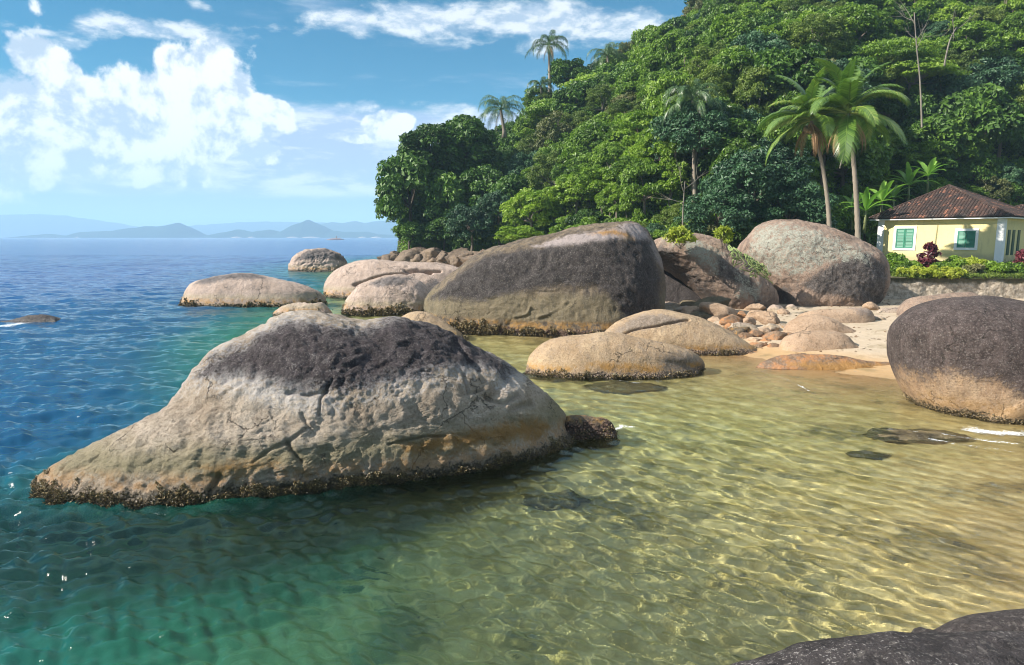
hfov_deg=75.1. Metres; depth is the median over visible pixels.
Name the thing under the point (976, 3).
broadleaf tree
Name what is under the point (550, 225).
broadleaf tree
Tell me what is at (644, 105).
leafy tree
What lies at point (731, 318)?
stone
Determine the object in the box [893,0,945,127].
bare tree
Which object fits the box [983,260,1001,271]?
garden bush
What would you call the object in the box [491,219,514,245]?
leafy tree
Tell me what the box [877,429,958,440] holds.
submerged rock
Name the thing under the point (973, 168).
broadleaf tree
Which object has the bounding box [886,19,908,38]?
vine draped tree
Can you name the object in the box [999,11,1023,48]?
leafy tree
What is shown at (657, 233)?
leafy tree
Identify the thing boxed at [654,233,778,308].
boulder
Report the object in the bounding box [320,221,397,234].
hills
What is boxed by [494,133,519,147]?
broadleaf tree
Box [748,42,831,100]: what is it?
broadleaf tree
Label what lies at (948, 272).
garden bush
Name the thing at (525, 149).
fine leaved tree
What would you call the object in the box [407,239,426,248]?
leafy tree
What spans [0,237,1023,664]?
water
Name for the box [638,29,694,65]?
leafy tree
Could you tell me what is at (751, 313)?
stone
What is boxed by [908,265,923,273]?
garden bush
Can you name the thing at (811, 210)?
dense tree
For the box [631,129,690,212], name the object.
light green tree
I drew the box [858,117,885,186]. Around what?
leafy tree
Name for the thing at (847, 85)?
coconut palm
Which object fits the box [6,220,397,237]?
island
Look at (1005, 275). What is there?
garden grass
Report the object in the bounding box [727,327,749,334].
stone
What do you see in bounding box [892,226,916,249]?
window frame
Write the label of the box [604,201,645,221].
leafy tree
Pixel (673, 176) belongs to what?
vine draped tree
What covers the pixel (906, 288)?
garden wall
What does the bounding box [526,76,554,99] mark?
feather palm
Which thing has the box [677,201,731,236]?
broadleaf tree
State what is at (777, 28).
leafy tree
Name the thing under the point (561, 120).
leafy tree
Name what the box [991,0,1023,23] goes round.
vine draped tree
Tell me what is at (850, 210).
leafy tree
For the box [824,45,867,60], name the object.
broadleaf tree
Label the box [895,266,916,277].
garden bush
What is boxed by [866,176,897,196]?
fine leaved tree
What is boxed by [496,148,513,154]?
broadleaf tree
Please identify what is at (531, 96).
leafy tree
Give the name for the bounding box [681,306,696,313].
stone
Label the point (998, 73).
dense tree
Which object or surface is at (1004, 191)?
sparse tree
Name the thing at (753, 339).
stone
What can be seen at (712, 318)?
stone
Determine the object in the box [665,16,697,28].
broadleaf tree
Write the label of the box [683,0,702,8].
broadleaf tree
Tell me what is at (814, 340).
boulder
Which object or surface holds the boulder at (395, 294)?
on the ground at (867, 333)
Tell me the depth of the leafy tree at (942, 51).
69.34 m
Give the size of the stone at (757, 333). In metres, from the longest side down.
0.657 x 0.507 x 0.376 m
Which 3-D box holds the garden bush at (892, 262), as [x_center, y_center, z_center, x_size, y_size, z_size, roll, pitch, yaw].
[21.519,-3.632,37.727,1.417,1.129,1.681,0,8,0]
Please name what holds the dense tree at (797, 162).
on the hill at (830, 189)
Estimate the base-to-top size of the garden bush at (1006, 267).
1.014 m
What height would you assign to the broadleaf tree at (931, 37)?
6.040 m
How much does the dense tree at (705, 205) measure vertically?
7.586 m
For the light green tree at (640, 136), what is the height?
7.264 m
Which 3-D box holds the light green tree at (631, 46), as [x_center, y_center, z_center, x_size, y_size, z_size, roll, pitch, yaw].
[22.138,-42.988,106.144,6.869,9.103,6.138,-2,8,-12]
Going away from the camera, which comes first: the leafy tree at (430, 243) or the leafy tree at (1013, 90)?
the leafy tree at (1013, 90)
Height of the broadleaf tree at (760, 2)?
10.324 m
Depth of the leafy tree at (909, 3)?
82.36 m
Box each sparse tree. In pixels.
[529,110,574,151]
[605,90,636,110]
[618,40,634,52]
[679,0,704,16]
[684,218,726,239]
[953,182,968,190]
[973,174,1014,201]
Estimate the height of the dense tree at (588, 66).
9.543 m
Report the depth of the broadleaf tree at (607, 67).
96.84 m
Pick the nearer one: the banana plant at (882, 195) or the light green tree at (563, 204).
the banana plant at (882, 195)
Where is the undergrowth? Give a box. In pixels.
[397,46,1023,251]
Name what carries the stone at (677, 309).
on the ground at (867, 333)
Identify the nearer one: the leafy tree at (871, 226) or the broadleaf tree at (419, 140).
the leafy tree at (871, 226)
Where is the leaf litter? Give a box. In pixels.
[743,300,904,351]
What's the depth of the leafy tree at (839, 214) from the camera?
50.79 m
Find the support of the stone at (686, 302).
on the ground at (867, 333)
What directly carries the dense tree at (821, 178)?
on the hill at (830, 189)
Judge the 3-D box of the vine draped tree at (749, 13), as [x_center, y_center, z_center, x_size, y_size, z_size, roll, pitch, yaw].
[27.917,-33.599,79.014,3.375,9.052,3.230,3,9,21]
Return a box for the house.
[868,184,1023,262]
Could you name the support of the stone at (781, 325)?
on the ground at (867, 333)
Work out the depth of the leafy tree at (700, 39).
80.24 m
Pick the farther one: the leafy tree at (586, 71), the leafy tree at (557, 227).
the leafy tree at (586, 71)
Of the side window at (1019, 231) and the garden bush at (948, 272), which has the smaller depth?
the garden bush at (948, 272)
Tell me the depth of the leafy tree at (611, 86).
86.52 m
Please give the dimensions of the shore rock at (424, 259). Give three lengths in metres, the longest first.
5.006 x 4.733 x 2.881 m
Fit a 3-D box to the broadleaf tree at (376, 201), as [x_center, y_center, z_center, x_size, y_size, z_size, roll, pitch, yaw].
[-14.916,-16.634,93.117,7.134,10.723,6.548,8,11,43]
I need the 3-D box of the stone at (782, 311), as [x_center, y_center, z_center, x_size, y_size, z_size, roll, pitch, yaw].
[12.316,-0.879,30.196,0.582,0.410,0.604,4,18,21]
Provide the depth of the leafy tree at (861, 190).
59.22 m
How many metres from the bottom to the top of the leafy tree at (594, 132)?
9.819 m
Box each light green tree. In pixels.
[494,225,543,240]
[499,187,564,226]
[535,186,574,219]
[550,172,598,213]
[574,166,620,213]
[594,181,630,217]
[608,109,653,145]
[611,144,667,171]
[626,127,648,146]
[627,38,639,49]
[629,43,650,63]
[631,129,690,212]
[684,52,714,92]
[687,16,702,27]
[763,0,788,11]
[783,9,833,41]
[809,180,823,195]
[864,186,886,208]
[887,128,903,153]
[890,139,954,166]
[923,0,977,33]
[934,123,993,169]
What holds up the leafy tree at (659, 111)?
on the hill at (830, 189)
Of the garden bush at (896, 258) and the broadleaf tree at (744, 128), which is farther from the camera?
the broadleaf tree at (744, 128)
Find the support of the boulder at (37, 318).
in the water
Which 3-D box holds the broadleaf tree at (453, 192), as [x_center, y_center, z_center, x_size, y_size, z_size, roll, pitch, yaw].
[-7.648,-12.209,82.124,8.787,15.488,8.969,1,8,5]
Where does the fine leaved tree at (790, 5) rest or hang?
on the hill at (830, 189)
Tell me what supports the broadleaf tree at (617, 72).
on the hill at (830, 189)
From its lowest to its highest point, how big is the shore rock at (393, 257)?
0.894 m
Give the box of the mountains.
[0,214,324,236]
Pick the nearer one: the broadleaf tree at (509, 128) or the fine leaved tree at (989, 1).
the fine leaved tree at (989, 1)
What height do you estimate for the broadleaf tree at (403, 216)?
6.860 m
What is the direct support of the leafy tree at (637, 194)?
on the hill at (830, 189)
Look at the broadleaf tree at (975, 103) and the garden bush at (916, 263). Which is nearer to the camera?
the garden bush at (916, 263)
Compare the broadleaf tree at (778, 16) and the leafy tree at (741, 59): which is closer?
the leafy tree at (741, 59)
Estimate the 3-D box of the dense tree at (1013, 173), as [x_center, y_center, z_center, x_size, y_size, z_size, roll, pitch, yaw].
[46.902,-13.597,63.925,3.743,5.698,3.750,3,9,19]
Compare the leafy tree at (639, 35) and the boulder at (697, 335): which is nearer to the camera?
the boulder at (697, 335)
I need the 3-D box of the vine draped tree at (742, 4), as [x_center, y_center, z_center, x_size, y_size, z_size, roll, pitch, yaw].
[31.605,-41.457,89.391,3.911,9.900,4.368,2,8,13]
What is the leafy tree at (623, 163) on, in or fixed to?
on the hill at (830, 189)
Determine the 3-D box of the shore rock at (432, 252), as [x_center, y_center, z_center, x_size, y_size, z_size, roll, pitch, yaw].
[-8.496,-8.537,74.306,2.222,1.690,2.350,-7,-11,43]
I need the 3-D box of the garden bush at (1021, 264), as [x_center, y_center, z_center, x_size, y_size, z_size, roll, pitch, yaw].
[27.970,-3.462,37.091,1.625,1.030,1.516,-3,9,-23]
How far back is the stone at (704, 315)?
28.43 m
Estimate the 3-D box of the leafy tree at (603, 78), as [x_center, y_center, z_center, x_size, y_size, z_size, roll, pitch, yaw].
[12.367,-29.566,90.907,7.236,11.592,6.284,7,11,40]
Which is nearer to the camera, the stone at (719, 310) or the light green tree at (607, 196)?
the stone at (719, 310)
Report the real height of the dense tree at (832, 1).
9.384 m
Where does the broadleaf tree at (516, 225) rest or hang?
on the hill at (830, 189)
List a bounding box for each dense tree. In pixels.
[445,203,496,250]
[476,189,511,244]
[501,150,550,182]
[584,61,599,69]
[645,223,666,232]
[648,98,741,195]
[673,183,755,232]
[694,9,700,18]
[697,146,816,219]
[723,29,791,72]
[733,108,763,125]
[737,136,815,181]
[749,182,841,228]
[797,58,874,111]
[797,101,858,191]
[809,0,863,5]
[886,77,916,88]
[917,20,951,36]
[922,70,976,133]
[961,56,1023,95]
[982,162,1023,201]
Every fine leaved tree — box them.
[511,144,538,167]
[517,133,548,148]
[525,150,567,218]
[530,92,552,117]
[556,110,592,133]
[583,84,615,111]
[606,98,636,122]
[627,98,644,112]
[636,221,647,226]
[651,203,682,227]
[670,64,746,103]
[683,41,743,79]
[684,24,698,29]
[728,0,743,4]
[728,65,792,116]
[779,0,815,16]
[785,12,856,55]
[813,0,852,13]
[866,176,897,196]
[868,129,895,182]
[870,54,913,113]
[887,168,916,197]
[922,49,984,107]
[965,5,1009,58]
[973,0,1001,3]
[1015,83,1023,103]
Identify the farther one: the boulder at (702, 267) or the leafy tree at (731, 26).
the leafy tree at (731, 26)
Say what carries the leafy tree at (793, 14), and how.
on the hill at (830, 189)
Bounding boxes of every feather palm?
[478,94,526,137]
[525,30,569,92]
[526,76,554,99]
[586,42,626,69]
[661,78,722,201]
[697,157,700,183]
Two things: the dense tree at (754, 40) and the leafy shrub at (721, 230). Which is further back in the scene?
the dense tree at (754, 40)
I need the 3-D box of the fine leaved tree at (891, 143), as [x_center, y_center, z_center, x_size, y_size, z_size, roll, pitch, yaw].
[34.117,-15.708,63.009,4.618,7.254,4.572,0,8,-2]
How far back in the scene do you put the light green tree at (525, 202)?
66.86 m
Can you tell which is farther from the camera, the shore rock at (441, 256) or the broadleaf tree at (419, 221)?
the broadleaf tree at (419, 221)
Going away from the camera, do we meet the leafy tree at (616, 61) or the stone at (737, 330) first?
the stone at (737, 330)
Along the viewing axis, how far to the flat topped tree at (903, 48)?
65.07 m
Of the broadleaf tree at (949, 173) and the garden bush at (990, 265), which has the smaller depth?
the garden bush at (990, 265)
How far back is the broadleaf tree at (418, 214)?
83.46 m
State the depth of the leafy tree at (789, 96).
57.79 m
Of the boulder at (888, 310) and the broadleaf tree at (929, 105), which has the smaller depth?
the boulder at (888, 310)
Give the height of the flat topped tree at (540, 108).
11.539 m
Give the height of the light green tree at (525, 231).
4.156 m
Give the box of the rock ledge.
[756,353,889,369]
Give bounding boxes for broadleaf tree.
[373,189,400,250]
[375,150,451,245]
[385,206,414,244]
[391,221,425,249]
[396,123,467,219]
[396,211,420,224]
[397,216,430,226]
[412,206,437,219]
[417,169,481,219]
[420,217,461,250]
[428,159,465,179]
[435,114,499,163]
[446,228,467,244]
[451,233,480,249]
[458,163,502,211]
[463,150,508,187]
[469,231,493,249]
[488,173,535,213]
[494,121,514,137]
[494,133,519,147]
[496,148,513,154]
[497,145,515,149]
[500,152,521,174]
[507,222,529,242]
[544,220,560,234]
[547,58,586,87]
[550,79,597,113]
[564,209,604,227]
[571,104,603,122]
[587,62,616,75]
[608,62,638,84]
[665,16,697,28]
[667,219,698,232]
[671,26,704,37]
[675,30,696,48]
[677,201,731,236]
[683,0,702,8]
[696,117,762,170]
[729,211,772,244]
[743,16,778,30]
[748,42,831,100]
[752,0,777,11]
[760,10,786,24]
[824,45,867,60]
[834,0,881,10]
[848,55,887,102]
[890,92,944,129]
[891,4,931,37]
[896,163,926,182]
[898,114,971,154]
[899,181,932,202]
[903,152,962,182]
[908,33,940,41]
[925,82,1023,184]
[930,0,950,12]
[952,0,998,20]
[956,149,1006,184]
[984,54,1023,83]
[1004,182,1023,202]
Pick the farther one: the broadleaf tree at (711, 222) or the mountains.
the mountains
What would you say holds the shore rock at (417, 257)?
on the shore rock
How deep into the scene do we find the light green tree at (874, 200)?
59.84 m
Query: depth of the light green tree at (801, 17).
70.56 m
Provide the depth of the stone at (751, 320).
26.97 m
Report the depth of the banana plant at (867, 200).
50.08 m
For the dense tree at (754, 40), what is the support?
on the hill at (830, 189)
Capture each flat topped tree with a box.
[517,98,582,118]
[558,72,609,87]
[741,84,807,106]
[831,36,945,114]
[881,57,972,128]
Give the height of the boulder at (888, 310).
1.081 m
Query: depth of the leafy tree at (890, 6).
77.05 m
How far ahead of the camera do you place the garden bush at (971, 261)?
37.52 m
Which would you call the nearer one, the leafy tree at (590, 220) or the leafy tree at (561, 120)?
the leafy tree at (590, 220)
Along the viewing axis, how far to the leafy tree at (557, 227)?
63.83 m
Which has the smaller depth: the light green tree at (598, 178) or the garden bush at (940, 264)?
the garden bush at (940, 264)
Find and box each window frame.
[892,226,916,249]
[953,228,978,249]
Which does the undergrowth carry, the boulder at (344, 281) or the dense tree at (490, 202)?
the dense tree at (490, 202)
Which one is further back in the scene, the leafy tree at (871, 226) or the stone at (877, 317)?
the leafy tree at (871, 226)
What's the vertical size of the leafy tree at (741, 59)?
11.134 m
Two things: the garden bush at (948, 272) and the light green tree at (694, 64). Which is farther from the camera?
the light green tree at (694, 64)
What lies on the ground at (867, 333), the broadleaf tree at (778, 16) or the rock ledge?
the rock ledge
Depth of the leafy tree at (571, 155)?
70.25 m
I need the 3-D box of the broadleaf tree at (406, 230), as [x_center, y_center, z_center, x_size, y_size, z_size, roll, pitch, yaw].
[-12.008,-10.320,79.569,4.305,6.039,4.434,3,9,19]
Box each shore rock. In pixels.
[381,252,398,260]
[390,254,398,260]
[394,249,420,261]
[411,246,426,251]
[413,254,421,261]
[420,249,447,261]
[424,247,440,258]
[436,253,447,261]
[438,247,468,264]
[448,255,461,265]
[458,252,477,263]
[460,250,473,262]
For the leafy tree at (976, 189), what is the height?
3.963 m
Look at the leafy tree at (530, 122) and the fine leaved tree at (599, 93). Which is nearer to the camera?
the fine leaved tree at (599, 93)
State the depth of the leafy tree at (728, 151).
50.70 m
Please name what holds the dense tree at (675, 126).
on the hill at (830, 189)
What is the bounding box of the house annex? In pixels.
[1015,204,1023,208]
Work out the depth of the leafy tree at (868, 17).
69.24 m
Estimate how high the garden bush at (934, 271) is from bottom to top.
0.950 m
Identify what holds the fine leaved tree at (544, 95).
on the hill at (830, 189)
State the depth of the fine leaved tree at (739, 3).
90.17 m
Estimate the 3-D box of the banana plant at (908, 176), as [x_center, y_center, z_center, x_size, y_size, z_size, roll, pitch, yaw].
[35.411,-13.119,58.843,4.277,3.692,2.670,5,10,32]
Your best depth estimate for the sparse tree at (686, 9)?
104.36 m
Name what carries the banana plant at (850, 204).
on the hill at (830, 189)
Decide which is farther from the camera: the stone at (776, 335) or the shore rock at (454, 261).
the shore rock at (454, 261)
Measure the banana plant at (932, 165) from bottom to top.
3.263 m
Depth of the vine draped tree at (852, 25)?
68.13 m
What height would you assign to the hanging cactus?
1.737 m
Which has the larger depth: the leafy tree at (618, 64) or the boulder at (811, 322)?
the leafy tree at (618, 64)
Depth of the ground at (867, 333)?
23.33 m
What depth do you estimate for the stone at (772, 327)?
25.92 m
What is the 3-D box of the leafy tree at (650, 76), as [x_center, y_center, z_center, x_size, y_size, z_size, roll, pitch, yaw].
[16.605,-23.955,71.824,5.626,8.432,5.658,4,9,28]
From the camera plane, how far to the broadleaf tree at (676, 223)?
49.72 m
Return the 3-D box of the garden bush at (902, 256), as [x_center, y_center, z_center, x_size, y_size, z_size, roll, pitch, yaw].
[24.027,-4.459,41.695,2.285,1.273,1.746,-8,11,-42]
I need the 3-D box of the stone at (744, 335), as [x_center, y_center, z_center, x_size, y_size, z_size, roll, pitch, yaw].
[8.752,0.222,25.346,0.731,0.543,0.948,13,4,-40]
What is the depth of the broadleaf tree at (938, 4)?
79.37 m
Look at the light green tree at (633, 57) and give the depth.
87.02 m
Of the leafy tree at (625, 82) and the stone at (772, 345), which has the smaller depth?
the stone at (772, 345)
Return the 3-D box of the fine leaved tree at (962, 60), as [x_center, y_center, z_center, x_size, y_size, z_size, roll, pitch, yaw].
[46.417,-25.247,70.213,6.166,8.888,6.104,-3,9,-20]
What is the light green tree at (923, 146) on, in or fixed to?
on the hill at (830, 189)
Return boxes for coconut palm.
[757,66,858,227]
[783,57,911,238]
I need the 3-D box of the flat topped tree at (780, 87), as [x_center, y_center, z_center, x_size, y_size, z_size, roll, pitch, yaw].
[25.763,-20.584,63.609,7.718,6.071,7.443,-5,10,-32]
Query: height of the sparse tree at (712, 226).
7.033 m
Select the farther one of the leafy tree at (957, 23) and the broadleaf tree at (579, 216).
the leafy tree at (957, 23)
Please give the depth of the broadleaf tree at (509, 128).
99.23 m
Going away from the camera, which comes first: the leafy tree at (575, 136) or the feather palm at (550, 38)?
the leafy tree at (575, 136)
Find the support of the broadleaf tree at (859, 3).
on the hill at (830, 189)
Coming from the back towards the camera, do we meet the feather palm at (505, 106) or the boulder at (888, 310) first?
the feather palm at (505, 106)
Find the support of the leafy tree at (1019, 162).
on the hill at (830, 189)
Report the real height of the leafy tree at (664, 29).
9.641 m
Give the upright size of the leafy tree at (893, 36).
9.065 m
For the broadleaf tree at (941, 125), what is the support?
on the hill at (830, 189)
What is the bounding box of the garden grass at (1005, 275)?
[890,259,1023,279]
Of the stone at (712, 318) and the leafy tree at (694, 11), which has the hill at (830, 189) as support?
the leafy tree at (694, 11)
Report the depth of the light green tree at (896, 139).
63.41 m
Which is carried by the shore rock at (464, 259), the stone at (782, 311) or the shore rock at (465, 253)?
the shore rock at (465, 253)
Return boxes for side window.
[1006,230,1010,254]
[1010,230,1015,254]
[1015,230,1020,253]
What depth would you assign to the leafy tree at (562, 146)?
78.33 m
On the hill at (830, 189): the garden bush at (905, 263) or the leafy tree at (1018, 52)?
the leafy tree at (1018, 52)
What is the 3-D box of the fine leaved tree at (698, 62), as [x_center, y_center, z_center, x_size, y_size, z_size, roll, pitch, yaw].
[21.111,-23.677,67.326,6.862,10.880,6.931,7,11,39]
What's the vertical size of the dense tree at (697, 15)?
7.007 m
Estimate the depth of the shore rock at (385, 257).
79.25 m
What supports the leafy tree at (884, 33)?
on the hill at (830, 189)
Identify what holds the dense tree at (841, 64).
on the hill at (830, 189)
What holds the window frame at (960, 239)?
in the house
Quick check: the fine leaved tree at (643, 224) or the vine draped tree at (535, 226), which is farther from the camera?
the vine draped tree at (535, 226)
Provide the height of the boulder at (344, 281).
5.188 m
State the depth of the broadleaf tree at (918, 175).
63.56 m
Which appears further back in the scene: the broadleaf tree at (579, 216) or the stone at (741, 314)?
the broadleaf tree at (579, 216)
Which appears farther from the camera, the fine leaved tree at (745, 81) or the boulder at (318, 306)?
the fine leaved tree at (745, 81)
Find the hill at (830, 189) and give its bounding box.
[397,0,1023,250]
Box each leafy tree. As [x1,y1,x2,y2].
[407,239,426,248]
[421,233,447,249]
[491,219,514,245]
[512,114,541,138]
[521,87,551,107]
[532,143,562,169]
[538,132,570,157]
[546,108,571,128]
[548,214,576,233]
[549,144,591,210]
[559,138,570,153]
[564,120,609,185]
[564,152,606,208]
[573,69,597,78]
[576,215,602,226]
[579,119,631,179]
[585,72,614,101]
[587,111,619,122]
[588,140,629,215]
[594,84,615,110]
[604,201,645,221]
[605,141,626,162]
[605,154,656,216]
[608,79,643,103]
[610,57,629,65]
[610,60,631,82]
[613,59,664,98]
[617,162,672,220]
[626,24,658,59]
[636,68,681,98]
[638,23,683,48]
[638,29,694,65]
[639,92,661,111]
[643,72,693,117]
[643,96,683,182]
[649,229,667,239]
[681,95,743,173]
[687,8,698,15]
[693,15,740,48]
[698,12,759,49]
[699,3,738,28]
[700,0,738,19]
[701,136,777,191]
[707,45,762,96]
[736,2,773,20]
[750,114,812,163]
[755,18,806,45]
[773,90,806,115]
[781,4,829,25]
[807,120,893,195]
[820,1,891,44]
[820,199,853,229]
[834,200,854,224]
[842,207,884,241]
[844,187,864,207]
[854,22,891,44]
[857,4,893,25]
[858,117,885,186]
[867,0,905,24]
[881,33,896,43]
[892,84,933,118]
[901,0,915,6]
[917,45,950,84]
[917,177,953,195]
[928,0,965,2]
[936,19,974,40]
[936,20,1011,60]
[963,185,989,196]
[970,22,1013,59]
[972,98,1023,157]
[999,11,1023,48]
[1002,30,1023,58]
[1005,76,1023,98]
[1011,157,1023,181]
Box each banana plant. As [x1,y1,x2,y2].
[837,193,873,229]
[841,187,895,233]
[869,180,905,211]
[874,185,914,206]
[885,162,940,201]
[911,157,948,193]
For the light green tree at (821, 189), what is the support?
on the hill at (830, 189)
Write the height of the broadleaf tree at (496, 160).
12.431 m
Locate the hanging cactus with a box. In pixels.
[727,245,772,283]
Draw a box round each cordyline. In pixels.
[916,241,941,266]
[1013,249,1023,264]
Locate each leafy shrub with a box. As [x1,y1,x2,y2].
[662,225,697,248]
[712,225,734,247]
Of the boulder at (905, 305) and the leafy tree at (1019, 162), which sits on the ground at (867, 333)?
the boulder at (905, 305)
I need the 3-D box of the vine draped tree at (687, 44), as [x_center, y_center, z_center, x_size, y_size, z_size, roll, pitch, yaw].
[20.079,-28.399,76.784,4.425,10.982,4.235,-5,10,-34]
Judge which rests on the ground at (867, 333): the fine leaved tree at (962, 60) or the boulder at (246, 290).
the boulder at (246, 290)
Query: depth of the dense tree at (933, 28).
75.25 m
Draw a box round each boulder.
[0,314,60,322]
[28,310,575,510]
[178,273,327,307]
[272,302,332,315]
[288,248,346,271]
[323,259,458,297]
[341,274,430,315]
[402,311,467,337]
[423,221,665,336]
[525,332,705,378]
[565,415,618,439]
[605,309,757,355]
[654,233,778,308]
[664,270,700,303]
[730,630,1023,664]
[737,219,890,306]
[778,330,858,351]
[783,314,855,333]
[796,307,874,322]
[877,307,897,312]
[887,295,1023,424]
[896,292,979,315]
[912,608,1023,632]
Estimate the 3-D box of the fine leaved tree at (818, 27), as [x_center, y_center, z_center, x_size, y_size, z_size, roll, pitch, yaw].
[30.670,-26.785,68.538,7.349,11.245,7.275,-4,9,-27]
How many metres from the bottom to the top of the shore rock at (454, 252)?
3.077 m
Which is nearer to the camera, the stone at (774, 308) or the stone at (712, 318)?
the stone at (712, 318)
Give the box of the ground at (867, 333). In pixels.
[666,298,1023,378]
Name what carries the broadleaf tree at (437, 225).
on the hill at (830, 189)
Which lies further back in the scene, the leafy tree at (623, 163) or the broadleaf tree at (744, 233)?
the leafy tree at (623, 163)
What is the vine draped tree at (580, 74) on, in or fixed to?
on the hill at (830, 189)
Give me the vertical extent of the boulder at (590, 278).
7.079 m
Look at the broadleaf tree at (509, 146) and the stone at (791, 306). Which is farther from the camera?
the broadleaf tree at (509, 146)
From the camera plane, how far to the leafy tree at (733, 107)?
55.33 m
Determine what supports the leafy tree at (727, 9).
on the hill at (830, 189)
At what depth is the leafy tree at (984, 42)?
69.46 m
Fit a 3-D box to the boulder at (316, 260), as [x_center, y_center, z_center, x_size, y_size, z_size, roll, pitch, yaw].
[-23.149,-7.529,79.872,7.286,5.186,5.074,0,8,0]
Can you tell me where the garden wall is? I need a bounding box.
[884,276,1023,298]
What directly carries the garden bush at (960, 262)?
on the garden ground
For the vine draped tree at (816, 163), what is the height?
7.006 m
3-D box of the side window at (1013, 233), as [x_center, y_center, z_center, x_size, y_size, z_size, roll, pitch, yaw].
[35.335,-6.353,46.939,0.620,1.750,0.045,-7,11,-40]
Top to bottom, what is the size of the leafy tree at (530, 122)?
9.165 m
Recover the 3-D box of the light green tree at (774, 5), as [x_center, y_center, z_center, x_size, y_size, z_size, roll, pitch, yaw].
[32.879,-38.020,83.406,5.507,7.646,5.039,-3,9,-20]
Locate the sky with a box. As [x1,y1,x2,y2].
[0,0,687,226]
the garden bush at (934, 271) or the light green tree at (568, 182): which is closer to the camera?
the garden bush at (934, 271)
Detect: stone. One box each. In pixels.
[665,301,679,308]
[673,306,683,312]
[680,300,694,305]
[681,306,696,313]
[690,311,711,319]
[692,296,730,306]
[699,302,736,318]
[707,316,719,321]
[719,314,742,324]
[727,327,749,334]
[728,322,758,332]
[737,311,745,318]
[738,332,754,338]
[743,303,765,310]
[743,317,755,324]
[745,310,761,319]
[746,337,759,341]
[749,342,767,347]
[750,330,763,336]
[755,311,779,324]
[758,327,771,333]
[762,323,779,330]
[762,330,787,339]
[766,304,783,311]
[767,343,778,346]
[776,323,785,327]
[777,308,789,313]
[783,304,798,308]
[862,302,879,309]
[874,315,885,319]
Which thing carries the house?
on the garden ground
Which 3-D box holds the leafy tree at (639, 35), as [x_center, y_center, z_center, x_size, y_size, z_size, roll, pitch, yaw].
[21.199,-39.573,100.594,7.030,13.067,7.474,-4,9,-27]
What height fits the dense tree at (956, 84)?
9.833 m
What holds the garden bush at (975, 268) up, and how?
on the garden ground
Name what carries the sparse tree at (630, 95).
on the hill at (830, 189)
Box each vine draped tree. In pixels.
[514,127,534,148]
[520,167,535,187]
[533,222,545,235]
[556,172,566,216]
[576,72,586,78]
[632,54,670,98]
[639,32,661,79]
[655,138,690,206]
[670,35,697,72]
[734,0,758,10]
[741,9,756,19]
[802,134,819,181]
[822,12,858,45]
[837,184,862,236]
[871,86,900,128]
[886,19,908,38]
[906,0,935,38]
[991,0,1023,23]
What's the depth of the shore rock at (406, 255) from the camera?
76.12 m
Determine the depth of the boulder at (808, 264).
32.64 m
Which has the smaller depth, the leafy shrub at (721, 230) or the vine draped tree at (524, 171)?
the leafy shrub at (721, 230)
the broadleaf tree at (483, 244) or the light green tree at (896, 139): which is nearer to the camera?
the light green tree at (896, 139)
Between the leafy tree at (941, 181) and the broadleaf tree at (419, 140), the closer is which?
the leafy tree at (941, 181)
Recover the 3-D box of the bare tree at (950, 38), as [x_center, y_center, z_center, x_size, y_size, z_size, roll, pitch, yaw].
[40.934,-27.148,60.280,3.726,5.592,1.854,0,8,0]
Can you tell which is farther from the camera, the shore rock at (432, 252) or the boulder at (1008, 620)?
the shore rock at (432, 252)
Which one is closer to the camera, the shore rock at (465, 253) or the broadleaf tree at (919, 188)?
the broadleaf tree at (919, 188)
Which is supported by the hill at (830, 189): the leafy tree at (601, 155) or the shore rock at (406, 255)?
the leafy tree at (601, 155)
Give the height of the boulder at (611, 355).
2.220 m
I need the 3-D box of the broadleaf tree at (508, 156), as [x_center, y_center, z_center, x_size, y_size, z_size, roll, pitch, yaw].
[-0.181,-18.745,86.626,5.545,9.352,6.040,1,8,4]
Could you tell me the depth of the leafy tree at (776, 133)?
51.94 m
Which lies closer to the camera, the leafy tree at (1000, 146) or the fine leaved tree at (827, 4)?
the leafy tree at (1000, 146)
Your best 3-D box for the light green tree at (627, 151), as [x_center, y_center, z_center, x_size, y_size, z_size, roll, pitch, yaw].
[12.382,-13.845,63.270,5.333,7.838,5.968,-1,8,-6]
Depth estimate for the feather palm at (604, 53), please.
100.61 m
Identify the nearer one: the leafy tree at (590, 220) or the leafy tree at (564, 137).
the leafy tree at (590, 220)
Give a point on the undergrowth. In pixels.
(871, 238)
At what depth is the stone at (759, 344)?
23.55 m
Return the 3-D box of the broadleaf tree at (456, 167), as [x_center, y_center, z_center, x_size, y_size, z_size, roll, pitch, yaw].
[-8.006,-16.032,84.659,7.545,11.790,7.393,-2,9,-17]
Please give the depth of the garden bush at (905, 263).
36.65 m
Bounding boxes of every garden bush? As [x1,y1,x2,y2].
[884,254,900,261]
[886,252,908,260]
[888,259,899,270]
[890,259,913,271]
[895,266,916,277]
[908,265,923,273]
[911,260,922,266]
[919,264,943,278]
[930,260,960,267]
[938,266,955,278]
[945,255,967,266]
[950,255,977,264]
[952,267,968,278]
[961,263,986,273]
[966,258,999,271]
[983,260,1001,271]
[987,262,1023,274]
[1007,261,1023,272]
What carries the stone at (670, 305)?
on the ground at (867, 333)
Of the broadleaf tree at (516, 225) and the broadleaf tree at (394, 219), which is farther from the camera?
the broadleaf tree at (394, 219)
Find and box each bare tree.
[653,160,711,224]
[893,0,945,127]
[943,9,981,66]

